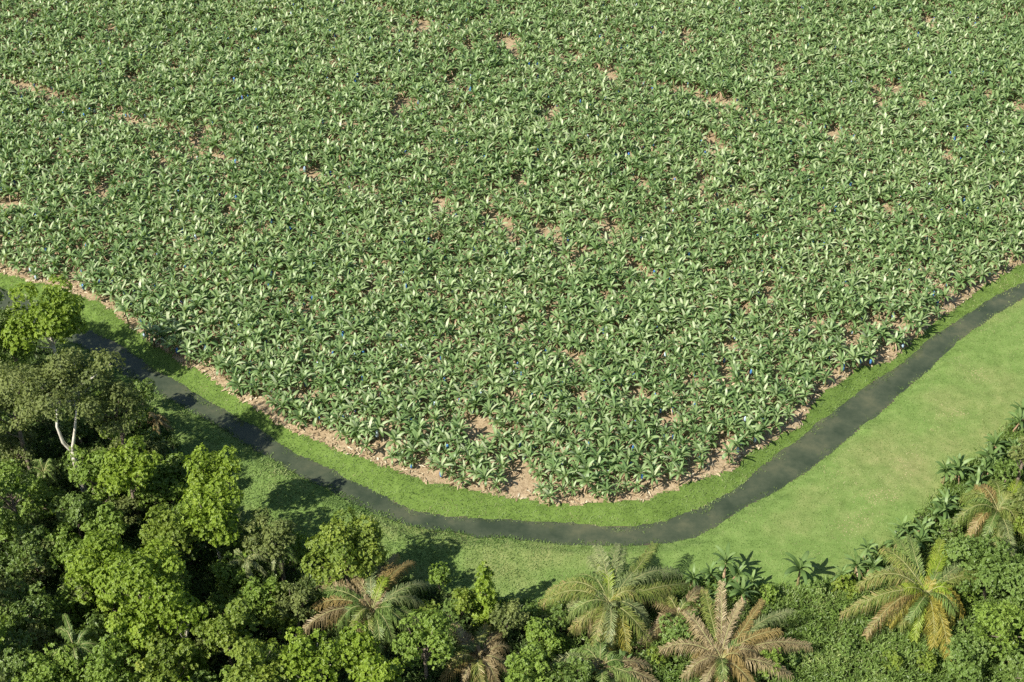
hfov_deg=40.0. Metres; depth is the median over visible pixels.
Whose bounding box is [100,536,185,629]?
broadleaf tree
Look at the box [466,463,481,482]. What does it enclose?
banana plant
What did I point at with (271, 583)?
broadleaf tree
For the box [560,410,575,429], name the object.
banana plant
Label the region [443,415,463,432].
banana plant
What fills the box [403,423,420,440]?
banana plant
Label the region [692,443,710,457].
banana plant
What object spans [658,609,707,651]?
shrub
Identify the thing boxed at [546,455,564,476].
banana plant
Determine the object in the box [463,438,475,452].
banana plant
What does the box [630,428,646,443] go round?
banana plant
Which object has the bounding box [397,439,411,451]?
banana plant
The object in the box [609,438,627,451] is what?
banana plant
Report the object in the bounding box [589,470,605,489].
banana plant
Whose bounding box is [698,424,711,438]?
banana plant
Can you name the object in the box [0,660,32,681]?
understory tree
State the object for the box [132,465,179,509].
understory tree
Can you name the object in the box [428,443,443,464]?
banana plant
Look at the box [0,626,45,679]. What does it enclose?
broadleaf tree
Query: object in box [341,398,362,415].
banana plant
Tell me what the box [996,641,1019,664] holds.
wild banana plant
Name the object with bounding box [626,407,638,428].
banana plant
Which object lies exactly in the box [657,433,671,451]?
banana plant
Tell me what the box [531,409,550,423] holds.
banana plant
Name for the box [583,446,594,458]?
banana plant
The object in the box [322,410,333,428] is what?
banana plant
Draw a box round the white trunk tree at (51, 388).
[0,346,125,496]
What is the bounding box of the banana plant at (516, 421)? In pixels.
[509,414,525,429]
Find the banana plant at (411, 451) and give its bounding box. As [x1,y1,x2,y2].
[402,441,426,461]
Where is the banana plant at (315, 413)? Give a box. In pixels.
[307,406,326,428]
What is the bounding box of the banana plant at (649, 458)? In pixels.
[643,452,659,470]
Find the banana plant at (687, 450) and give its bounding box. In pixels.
[679,444,692,457]
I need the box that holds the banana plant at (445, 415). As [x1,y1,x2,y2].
[440,411,450,423]
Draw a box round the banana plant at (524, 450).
[517,441,535,460]
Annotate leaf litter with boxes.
[0,4,1023,504]
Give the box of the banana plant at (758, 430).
[751,427,764,438]
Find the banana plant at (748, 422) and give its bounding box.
[735,416,756,437]
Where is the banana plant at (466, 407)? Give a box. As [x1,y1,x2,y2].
[457,397,476,418]
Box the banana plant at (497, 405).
[493,398,503,413]
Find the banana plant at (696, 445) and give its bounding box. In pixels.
[689,441,704,458]
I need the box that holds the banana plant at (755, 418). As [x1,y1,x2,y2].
[747,411,766,427]
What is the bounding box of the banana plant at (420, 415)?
[415,411,425,425]
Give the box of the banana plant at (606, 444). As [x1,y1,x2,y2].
[592,437,615,456]
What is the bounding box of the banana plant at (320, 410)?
[317,405,327,418]
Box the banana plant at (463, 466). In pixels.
[456,460,471,476]
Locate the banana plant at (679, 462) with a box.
[674,460,687,473]
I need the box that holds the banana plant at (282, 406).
[272,395,293,417]
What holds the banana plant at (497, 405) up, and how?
on the plantation soil
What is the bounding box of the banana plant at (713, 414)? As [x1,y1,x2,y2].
[705,408,720,427]
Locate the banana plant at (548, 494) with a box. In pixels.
[539,487,557,506]
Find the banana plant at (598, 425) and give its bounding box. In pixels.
[592,417,602,437]
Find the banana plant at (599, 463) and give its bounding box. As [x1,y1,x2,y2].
[589,456,608,477]
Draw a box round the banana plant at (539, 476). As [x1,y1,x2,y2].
[532,464,548,481]
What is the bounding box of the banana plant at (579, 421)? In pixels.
[569,411,589,433]
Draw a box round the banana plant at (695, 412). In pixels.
[687,404,704,423]
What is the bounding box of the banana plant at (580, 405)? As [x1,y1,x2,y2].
[572,397,591,417]
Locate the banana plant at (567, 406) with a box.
[560,401,573,417]
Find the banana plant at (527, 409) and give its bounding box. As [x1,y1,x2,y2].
[519,400,535,417]
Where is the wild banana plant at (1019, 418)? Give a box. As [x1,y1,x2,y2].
[1004,407,1023,434]
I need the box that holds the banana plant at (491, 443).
[482,437,499,454]
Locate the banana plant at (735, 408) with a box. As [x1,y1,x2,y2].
[728,399,744,420]
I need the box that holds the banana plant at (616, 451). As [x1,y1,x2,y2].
[609,441,626,459]
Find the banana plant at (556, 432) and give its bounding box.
[547,425,565,440]
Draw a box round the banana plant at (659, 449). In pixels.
[651,439,669,460]
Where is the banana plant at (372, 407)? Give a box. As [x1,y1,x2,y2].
[364,401,378,416]
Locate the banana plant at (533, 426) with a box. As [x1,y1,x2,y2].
[524,419,542,437]
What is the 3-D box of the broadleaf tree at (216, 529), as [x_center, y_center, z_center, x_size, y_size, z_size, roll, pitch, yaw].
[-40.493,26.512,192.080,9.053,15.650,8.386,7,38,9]
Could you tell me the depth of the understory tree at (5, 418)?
213.97 m
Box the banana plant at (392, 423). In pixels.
[387,414,399,428]
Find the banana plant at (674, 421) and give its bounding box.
[667,417,680,431]
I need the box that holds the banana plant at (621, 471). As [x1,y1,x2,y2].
[613,467,629,477]
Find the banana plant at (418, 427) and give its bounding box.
[410,420,429,437]
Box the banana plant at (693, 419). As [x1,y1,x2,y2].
[686,413,700,432]
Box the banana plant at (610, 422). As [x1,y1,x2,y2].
[600,416,617,432]
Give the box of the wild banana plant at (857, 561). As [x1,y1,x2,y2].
[844,548,875,580]
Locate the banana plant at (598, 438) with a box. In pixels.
[593,434,604,445]
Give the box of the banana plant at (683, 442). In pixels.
[674,435,690,446]
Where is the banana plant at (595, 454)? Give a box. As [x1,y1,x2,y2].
[587,447,607,469]
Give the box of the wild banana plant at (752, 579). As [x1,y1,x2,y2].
[740,570,760,590]
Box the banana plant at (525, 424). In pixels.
[517,421,538,439]
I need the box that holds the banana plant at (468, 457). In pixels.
[462,449,476,467]
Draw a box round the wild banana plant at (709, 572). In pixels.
[699,561,720,584]
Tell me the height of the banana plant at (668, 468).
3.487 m
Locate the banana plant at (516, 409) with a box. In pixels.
[504,404,523,426]
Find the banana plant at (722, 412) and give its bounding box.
[717,407,729,425]
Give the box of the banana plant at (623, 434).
[614,427,630,447]
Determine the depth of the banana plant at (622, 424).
217.44 m
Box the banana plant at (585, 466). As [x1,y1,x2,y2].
[576,457,596,477]
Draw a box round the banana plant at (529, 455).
[518,446,538,468]
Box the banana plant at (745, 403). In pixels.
[736,397,754,419]
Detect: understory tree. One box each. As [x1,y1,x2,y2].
[0,411,22,449]
[0,430,36,468]
[0,508,30,541]
[0,577,18,614]
[0,611,33,642]
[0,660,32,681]
[10,536,60,583]
[15,477,66,518]
[20,618,61,657]
[44,522,80,555]
[44,610,75,644]
[46,664,83,681]
[47,538,88,582]
[47,641,66,670]
[49,583,95,626]
[55,491,94,531]
[56,449,91,481]
[59,414,92,444]
[61,575,101,600]
[74,609,118,652]
[79,656,110,681]
[80,390,113,425]
[84,523,120,546]
[86,482,119,503]
[91,437,135,466]
[94,591,124,616]
[98,418,132,445]
[106,473,136,502]
[106,494,147,536]
[122,405,152,434]
[122,649,147,680]
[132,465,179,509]
[134,653,170,681]
[138,433,170,461]
[139,628,185,665]
[156,452,189,484]
[156,598,185,633]
[163,568,193,602]
[164,645,209,681]
[167,478,193,507]
[172,495,213,536]
[173,517,205,565]
[188,667,218,681]
[193,637,222,664]
[206,590,237,615]
[209,523,243,562]
[215,558,248,596]
[218,663,242,681]
[226,585,269,627]
[232,524,275,558]
[239,637,272,664]
[246,560,280,590]
[260,580,297,612]
[260,602,298,641]
[261,647,279,665]
[278,530,311,573]
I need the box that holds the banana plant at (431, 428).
[427,423,437,438]
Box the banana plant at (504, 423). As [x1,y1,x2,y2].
[496,418,509,430]
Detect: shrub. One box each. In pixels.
[125,378,155,406]
[133,426,163,453]
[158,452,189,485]
[392,584,412,612]
[417,599,439,618]
[425,561,451,590]
[438,597,459,620]
[450,586,475,624]
[488,598,529,640]
[504,643,549,681]
[519,603,540,623]
[523,642,549,668]
[524,616,555,648]
[541,634,568,661]
[546,600,577,631]
[547,655,595,681]
[570,644,590,658]
[612,617,629,638]
[647,645,671,668]
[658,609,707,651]
[686,597,702,611]
[738,616,760,635]
[755,644,783,678]
[759,583,781,604]
[778,646,800,666]
[806,579,827,598]
[831,573,859,600]
[838,637,856,660]
[881,649,903,670]
[897,536,917,557]
[915,651,936,673]
[940,517,966,535]
[942,632,992,681]
[957,584,979,601]
[961,491,977,514]
[993,457,1023,482]
[1006,514,1023,538]
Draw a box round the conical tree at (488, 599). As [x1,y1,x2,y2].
[468,561,504,634]
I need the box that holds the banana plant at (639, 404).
[633,395,648,414]
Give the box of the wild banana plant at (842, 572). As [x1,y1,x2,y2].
[832,564,852,580]
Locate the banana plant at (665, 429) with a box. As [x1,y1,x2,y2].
[658,423,671,440]
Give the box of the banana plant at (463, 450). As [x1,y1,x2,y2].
[460,443,473,459]
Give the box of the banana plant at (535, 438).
[529,434,540,449]
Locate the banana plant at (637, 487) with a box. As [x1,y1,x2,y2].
[628,477,644,493]
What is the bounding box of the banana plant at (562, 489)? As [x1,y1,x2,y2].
[556,482,567,497]
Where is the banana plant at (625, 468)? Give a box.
[616,460,636,481]
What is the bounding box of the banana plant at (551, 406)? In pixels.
[544,401,560,416]
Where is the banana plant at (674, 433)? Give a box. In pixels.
[668,422,683,440]
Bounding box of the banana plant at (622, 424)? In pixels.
[616,420,626,436]
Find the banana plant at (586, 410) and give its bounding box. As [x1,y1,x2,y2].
[577,399,598,420]
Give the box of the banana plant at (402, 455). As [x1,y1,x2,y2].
[395,449,408,466]
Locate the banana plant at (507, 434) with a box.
[501,427,516,443]
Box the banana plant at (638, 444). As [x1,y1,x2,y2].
[632,439,647,457]
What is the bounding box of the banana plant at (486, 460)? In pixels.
[477,455,494,469]
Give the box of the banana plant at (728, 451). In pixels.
[719,441,739,463]
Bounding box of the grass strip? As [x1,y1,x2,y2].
[0,298,1023,603]
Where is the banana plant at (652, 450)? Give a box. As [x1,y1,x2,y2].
[645,447,661,461]
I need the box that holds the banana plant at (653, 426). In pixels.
[646,419,660,433]
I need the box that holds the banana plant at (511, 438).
[505,432,515,445]
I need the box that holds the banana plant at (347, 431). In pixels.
[337,427,353,444]
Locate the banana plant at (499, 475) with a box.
[493,468,507,486]
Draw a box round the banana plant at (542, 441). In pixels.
[535,434,551,452]
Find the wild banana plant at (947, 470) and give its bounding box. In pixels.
[935,458,958,483]
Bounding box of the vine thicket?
[524,420,1023,681]
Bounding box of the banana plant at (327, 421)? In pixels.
[320,414,334,432]
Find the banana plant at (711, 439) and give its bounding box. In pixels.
[705,435,716,447]
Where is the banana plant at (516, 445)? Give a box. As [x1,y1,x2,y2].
[509,436,521,455]
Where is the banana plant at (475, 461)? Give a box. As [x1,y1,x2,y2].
[469,455,488,473]
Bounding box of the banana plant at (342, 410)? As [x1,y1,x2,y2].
[333,405,346,422]
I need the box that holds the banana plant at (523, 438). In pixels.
[513,432,531,452]
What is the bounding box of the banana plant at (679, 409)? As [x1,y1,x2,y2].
[674,404,685,416]
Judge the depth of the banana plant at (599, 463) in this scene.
210.53 m
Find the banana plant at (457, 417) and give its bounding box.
[451,410,465,423]
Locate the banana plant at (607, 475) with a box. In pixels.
[600,467,615,481]
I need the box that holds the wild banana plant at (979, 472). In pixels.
[963,467,990,486]
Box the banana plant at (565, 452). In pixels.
[554,444,571,463]
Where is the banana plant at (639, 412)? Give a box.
[630,405,648,424]
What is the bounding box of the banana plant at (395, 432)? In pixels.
[391,426,404,440]
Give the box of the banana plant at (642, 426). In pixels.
[633,420,653,440]
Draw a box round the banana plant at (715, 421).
[708,412,726,434]
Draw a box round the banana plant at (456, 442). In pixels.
[451,436,462,451]
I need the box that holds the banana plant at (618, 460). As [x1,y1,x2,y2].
[608,452,626,472]
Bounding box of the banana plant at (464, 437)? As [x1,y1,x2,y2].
[452,431,466,447]
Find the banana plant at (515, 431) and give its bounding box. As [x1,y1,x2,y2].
[510,426,520,438]
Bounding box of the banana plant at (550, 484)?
[542,475,558,490]
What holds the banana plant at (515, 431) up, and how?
on the plantation soil
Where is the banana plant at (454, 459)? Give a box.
[445,450,461,471]
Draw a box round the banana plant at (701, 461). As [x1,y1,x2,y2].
[694,452,709,470]
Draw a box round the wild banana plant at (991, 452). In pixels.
[975,441,1004,467]
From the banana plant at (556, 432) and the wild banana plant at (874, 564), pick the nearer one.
the wild banana plant at (874, 564)
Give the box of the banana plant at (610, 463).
[603,457,618,474]
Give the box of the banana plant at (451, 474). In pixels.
[444,467,456,480]
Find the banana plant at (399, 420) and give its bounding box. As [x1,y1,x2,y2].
[390,411,410,432]
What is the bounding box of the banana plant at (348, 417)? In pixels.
[343,413,357,427]
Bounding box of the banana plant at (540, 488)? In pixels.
[532,480,548,498]
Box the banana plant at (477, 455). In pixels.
[471,448,485,465]
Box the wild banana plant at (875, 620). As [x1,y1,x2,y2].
[867,614,881,629]
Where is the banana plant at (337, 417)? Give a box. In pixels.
[325,409,345,431]
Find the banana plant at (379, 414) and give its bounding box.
[372,406,387,423]
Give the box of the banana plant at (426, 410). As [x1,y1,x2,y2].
[421,403,433,418]
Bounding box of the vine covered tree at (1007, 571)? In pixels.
[938,531,1023,602]
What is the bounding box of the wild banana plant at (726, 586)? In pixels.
[712,578,735,597]
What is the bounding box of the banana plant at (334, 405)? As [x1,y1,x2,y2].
[327,400,339,417]
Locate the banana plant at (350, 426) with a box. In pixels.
[343,418,356,432]
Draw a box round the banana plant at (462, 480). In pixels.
[454,470,471,487]
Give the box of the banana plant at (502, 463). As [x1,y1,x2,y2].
[493,454,510,475]
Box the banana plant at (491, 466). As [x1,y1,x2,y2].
[486,461,497,478]
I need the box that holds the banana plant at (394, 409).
[386,403,408,422]
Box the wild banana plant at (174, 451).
[164,448,183,459]
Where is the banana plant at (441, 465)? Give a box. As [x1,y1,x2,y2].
[429,453,453,478]
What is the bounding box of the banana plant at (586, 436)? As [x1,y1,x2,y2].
[578,426,596,449]
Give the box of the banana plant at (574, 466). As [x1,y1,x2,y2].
[570,460,583,476]
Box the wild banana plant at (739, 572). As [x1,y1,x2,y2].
[727,561,751,584]
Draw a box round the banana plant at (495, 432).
[488,427,502,444]
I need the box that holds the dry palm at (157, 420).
[147,412,173,437]
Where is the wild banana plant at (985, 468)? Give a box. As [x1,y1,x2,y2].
[972,457,992,477]
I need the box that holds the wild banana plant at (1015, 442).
[1005,437,1020,457]
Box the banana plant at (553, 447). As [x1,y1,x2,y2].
[547,440,560,457]
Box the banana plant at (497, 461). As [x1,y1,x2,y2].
[494,453,506,465]
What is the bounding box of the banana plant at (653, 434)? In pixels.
[645,429,660,445]
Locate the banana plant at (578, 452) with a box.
[568,445,587,464]
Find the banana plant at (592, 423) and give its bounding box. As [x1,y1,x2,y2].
[578,418,602,439]
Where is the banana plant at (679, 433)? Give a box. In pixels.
[672,428,686,444]
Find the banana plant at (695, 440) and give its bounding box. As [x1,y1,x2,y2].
[690,436,701,448]
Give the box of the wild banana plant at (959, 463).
[946,453,976,483]
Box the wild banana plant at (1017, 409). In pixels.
[1010,398,1023,420]
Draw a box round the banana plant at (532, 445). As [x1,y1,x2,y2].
[526,439,538,455]
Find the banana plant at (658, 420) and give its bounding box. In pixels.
[648,413,663,429]
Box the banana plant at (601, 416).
[595,410,610,423]
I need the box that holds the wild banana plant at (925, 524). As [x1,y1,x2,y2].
[907,516,937,542]
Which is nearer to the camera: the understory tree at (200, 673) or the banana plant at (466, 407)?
the understory tree at (200, 673)
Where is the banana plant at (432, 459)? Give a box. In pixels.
[425,455,440,470]
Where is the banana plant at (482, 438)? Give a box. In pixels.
[477,433,490,446]
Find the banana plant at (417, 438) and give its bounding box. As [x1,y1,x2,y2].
[406,428,426,452]
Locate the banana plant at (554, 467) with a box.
[545,458,561,480]
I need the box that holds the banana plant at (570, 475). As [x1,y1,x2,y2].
[565,468,581,484]
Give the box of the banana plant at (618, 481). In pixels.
[615,477,625,487]
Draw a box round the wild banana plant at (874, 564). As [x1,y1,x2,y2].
[860,552,884,579]
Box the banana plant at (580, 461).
[572,450,594,472]
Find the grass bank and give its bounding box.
[0,264,1023,525]
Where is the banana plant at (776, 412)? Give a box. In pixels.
[769,404,788,423]
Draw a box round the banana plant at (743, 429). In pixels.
[739,417,754,431]
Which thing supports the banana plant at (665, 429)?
on the plantation soil
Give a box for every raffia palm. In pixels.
[295,552,432,655]
[438,622,510,681]
[538,542,692,658]
[547,640,658,681]
[633,585,709,653]
[654,580,812,681]
[838,536,990,662]
[951,478,1023,562]
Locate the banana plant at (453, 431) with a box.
[446,423,462,445]
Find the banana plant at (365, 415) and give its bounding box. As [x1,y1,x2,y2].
[358,407,369,420]
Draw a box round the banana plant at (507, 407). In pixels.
[499,401,513,412]
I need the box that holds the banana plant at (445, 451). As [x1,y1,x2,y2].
[440,442,452,460]
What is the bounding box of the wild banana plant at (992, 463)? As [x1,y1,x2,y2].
[980,454,1004,474]
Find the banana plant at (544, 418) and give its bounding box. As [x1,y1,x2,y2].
[536,413,553,428]
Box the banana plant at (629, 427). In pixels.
[616,420,640,443]
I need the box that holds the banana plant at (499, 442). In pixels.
[491,428,511,449]
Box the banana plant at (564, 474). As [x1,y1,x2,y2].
[555,465,575,485]
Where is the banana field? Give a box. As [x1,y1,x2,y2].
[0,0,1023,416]
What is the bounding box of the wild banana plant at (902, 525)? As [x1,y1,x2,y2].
[887,515,913,535]
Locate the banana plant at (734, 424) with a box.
[726,414,743,434]
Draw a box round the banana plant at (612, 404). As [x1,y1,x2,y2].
[605,396,624,417]
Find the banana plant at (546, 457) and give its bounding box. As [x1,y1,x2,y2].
[539,452,549,468]
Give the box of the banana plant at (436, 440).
[430,435,441,450]
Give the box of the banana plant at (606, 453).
[600,451,612,468]
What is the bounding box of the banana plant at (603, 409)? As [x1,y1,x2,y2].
[594,400,610,415]
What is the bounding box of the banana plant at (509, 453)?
[499,443,518,463]
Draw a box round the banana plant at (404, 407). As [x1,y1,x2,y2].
[399,400,414,417]
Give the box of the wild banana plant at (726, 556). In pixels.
[712,542,742,578]
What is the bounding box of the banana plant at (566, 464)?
[560,457,573,472]
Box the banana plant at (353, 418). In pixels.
[346,414,368,430]
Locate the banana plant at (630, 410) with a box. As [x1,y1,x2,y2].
[622,400,636,422]
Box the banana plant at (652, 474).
[642,464,662,488]
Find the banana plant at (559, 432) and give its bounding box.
[547,424,567,449]
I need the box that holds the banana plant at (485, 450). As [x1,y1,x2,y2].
[477,441,495,458]
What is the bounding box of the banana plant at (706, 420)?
[698,416,710,427]
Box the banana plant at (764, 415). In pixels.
[757,406,774,421]
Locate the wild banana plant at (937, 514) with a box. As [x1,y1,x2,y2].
[924,503,948,525]
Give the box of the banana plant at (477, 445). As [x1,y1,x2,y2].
[470,440,483,458]
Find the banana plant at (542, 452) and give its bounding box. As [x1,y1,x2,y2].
[535,447,547,464]
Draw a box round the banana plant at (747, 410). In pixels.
[738,404,757,421]
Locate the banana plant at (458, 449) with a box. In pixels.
[451,445,464,464]
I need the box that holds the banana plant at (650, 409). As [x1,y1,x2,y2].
[644,400,659,420]
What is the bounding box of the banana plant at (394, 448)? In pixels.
[393,445,402,456]
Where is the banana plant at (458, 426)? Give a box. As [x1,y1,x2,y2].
[448,419,470,438]
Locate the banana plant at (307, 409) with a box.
[297,401,312,422]
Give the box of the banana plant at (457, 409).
[454,407,464,419]
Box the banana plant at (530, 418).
[521,410,535,426]
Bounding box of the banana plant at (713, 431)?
[708,426,720,439]
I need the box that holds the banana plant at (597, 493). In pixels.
[588,485,602,498]
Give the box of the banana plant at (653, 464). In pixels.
[643,458,664,479]
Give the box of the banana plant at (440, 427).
[432,422,446,438]
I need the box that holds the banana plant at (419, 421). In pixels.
[413,416,427,436]
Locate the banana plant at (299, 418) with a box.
[289,409,308,428]
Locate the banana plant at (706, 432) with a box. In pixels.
[697,423,713,444]
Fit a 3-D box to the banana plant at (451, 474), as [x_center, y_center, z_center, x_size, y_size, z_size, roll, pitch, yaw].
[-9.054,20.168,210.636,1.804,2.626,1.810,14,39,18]
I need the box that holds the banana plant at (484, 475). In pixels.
[475,465,495,489]
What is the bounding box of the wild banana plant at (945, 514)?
[930,490,959,519]
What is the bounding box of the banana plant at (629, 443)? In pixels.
[621,432,640,450]
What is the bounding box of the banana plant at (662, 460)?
[658,456,667,465]
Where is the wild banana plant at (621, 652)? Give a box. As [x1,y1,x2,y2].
[619,649,635,678]
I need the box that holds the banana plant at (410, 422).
[402,417,413,431]
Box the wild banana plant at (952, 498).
[933,487,959,511]
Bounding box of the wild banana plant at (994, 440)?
[983,430,1009,455]
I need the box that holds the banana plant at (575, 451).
[568,444,583,461]
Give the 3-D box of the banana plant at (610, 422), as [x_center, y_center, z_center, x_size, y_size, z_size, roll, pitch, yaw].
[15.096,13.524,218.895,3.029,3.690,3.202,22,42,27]
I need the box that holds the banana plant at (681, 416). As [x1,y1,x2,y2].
[674,410,690,427]
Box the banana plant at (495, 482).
[488,478,502,492]
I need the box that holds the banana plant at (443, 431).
[436,426,448,443]
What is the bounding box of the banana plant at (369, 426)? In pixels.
[359,417,376,443]
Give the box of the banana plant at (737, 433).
[730,431,746,446]
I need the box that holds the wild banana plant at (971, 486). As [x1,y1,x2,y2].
[965,475,986,497]
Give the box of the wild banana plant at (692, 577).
[683,563,704,587]
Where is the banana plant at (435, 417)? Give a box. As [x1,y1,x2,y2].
[423,408,443,428]
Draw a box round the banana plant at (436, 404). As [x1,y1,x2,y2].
[430,400,443,414]
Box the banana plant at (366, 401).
[358,394,372,417]
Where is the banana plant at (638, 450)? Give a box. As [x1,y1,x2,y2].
[631,442,650,462]
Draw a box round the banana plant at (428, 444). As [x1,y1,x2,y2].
[417,439,437,457]
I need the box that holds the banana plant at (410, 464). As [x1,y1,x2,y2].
[405,456,416,468]
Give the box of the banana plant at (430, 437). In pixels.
[425,430,438,446]
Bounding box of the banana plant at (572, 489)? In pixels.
[565,480,579,497]
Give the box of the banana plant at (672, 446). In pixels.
[663,440,684,459]
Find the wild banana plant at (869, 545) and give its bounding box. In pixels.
[856,538,879,559]
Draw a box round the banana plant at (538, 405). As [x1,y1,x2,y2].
[532,399,542,416]
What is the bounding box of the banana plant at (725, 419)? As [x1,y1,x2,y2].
[720,413,733,431]
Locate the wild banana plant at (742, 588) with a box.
[728,576,759,606]
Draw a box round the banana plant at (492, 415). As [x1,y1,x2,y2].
[483,401,498,418]
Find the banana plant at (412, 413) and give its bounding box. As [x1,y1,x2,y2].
[404,403,424,420]
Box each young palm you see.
[25,458,62,489]
[51,613,103,668]
[226,548,269,580]
[259,536,297,580]
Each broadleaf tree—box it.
[0,274,89,382]
[0,288,7,303]
[0,317,36,367]
[0,320,6,354]
[0,360,46,473]
[0,458,37,523]
[0,580,61,640]
[0,624,6,644]
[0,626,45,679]
[0,670,12,681]
[5,524,58,584]
[23,642,83,681]
[49,491,102,539]
[63,529,137,617]
[65,445,107,506]
[75,372,148,465]
[77,632,143,681]
[79,501,128,544]
[95,435,163,522]
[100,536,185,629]
[103,602,165,658]
[135,632,198,681]
[137,502,199,575]
[154,589,208,641]
[173,478,244,564]
[183,442,242,497]
[190,594,259,665]
[209,550,251,592]
[224,635,289,681]
[237,576,280,629]
[239,506,297,573]
[271,577,319,626]
[277,626,347,681]
[300,506,389,588]
[337,620,381,679]
[348,653,405,681]
[390,608,457,679]
[967,599,1023,658]
[999,648,1023,681]
[1008,435,1023,489]
[1009,485,1023,535]
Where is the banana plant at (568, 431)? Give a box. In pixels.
[560,426,579,443]
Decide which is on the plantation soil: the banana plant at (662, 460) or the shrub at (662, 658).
the banana plant at (662, 460)
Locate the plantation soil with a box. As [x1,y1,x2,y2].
[0,0,1023,505]
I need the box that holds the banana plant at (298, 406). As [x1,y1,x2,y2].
[288,399,306,419]
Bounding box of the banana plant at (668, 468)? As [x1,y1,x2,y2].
[662,463,676,480]
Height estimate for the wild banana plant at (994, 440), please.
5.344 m
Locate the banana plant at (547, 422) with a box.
[539,416,557,434]
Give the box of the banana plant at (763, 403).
[756,400,770,418]
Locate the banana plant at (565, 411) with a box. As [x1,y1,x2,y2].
[562,409,574,425]
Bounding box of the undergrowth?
[0,334,528,681]
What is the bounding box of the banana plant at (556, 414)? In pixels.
[550,408,565,425]
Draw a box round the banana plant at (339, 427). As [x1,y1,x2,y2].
[329,421,346,440]
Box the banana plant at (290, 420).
[284,409,298,425]
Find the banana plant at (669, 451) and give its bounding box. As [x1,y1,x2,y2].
[665,442,677,457]
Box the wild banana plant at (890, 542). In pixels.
[884,527,908,550]
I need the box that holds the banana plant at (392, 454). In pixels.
[383,445,401,466]
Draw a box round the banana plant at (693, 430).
[685,422,700,439]
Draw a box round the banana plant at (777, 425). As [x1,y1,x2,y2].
[769,415,784,433]
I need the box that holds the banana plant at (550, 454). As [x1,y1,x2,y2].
[544,449,561,464]
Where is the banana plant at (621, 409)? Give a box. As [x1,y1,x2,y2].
[611,399,628,422]
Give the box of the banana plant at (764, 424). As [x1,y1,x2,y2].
[752,418,772,435]
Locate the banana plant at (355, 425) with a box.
[345,417,368,442]
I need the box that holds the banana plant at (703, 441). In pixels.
[695,435,712,447]
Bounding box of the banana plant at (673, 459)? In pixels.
[662,449,686,471]
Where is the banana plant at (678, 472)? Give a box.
[669,460,690,485]
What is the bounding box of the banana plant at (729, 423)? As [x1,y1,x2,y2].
[719,417,736,437]
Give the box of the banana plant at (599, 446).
[591,439,604,457]
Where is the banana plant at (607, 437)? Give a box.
[599,425,619,445]
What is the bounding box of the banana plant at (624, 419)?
[617,414,631,432]
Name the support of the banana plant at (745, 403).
on the plantation soil
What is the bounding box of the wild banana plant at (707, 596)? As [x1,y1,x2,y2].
[697,589,714,606]
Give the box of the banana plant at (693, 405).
[688,404,702,416]
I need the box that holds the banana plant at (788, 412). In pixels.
[781,405,795,424]
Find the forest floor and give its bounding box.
[0,348,1023,681]
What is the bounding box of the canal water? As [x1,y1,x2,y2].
[0,282,1023,545]
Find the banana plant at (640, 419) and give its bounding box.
[633,415,652,429]
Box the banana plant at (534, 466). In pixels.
[526,458,544,477]
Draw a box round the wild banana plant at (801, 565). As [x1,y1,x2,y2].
[781,551,819,585]
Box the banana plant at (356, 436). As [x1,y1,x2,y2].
[346,428,367,446]
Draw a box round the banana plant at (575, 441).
[565,433,586,450]
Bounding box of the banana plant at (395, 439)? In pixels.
[383,429,404,450]
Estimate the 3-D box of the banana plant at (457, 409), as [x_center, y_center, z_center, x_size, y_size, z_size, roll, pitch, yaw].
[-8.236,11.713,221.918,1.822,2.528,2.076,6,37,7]
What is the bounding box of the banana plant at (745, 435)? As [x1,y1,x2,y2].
[733,428,752,447]
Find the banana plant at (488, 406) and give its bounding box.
[480,400,498,421]
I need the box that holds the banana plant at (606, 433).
[597,424,619,445]
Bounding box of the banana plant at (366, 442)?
[357,435,373,454]
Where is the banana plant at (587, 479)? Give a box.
[575,469,598,493]
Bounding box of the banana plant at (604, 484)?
[595,478,610,494]
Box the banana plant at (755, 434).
[747,424,764,444]
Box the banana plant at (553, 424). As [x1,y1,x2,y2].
[550,420,561,433]
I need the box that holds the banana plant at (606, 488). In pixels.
[596,480,614,501]
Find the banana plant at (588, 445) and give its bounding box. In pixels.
[580,440,596,455]
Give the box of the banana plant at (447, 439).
[438,431,457,452]
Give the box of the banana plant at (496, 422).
[488,414,503,428]
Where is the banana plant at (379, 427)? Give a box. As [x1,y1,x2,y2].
[368,416,389,440]
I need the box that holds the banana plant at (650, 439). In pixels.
[638,427,659,450]
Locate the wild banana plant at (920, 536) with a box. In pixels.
[911,527,934,553]
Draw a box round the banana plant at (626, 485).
[620,481,630,491]
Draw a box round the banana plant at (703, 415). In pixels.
[697,408,708,421]
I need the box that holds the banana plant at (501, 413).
[494,406,512,426]
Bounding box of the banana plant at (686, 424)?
[676,417,691,435]
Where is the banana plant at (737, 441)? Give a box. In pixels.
[727,435,744,453]
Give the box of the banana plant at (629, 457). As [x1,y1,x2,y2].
[617,447,639,466]
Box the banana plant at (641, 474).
[629,462,650,483]
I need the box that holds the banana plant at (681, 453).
[669,445,691,463]
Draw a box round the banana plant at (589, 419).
[580,410,601,427]
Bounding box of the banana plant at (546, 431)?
[536,421,555,445]
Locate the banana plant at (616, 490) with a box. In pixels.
[610,482,623,499]

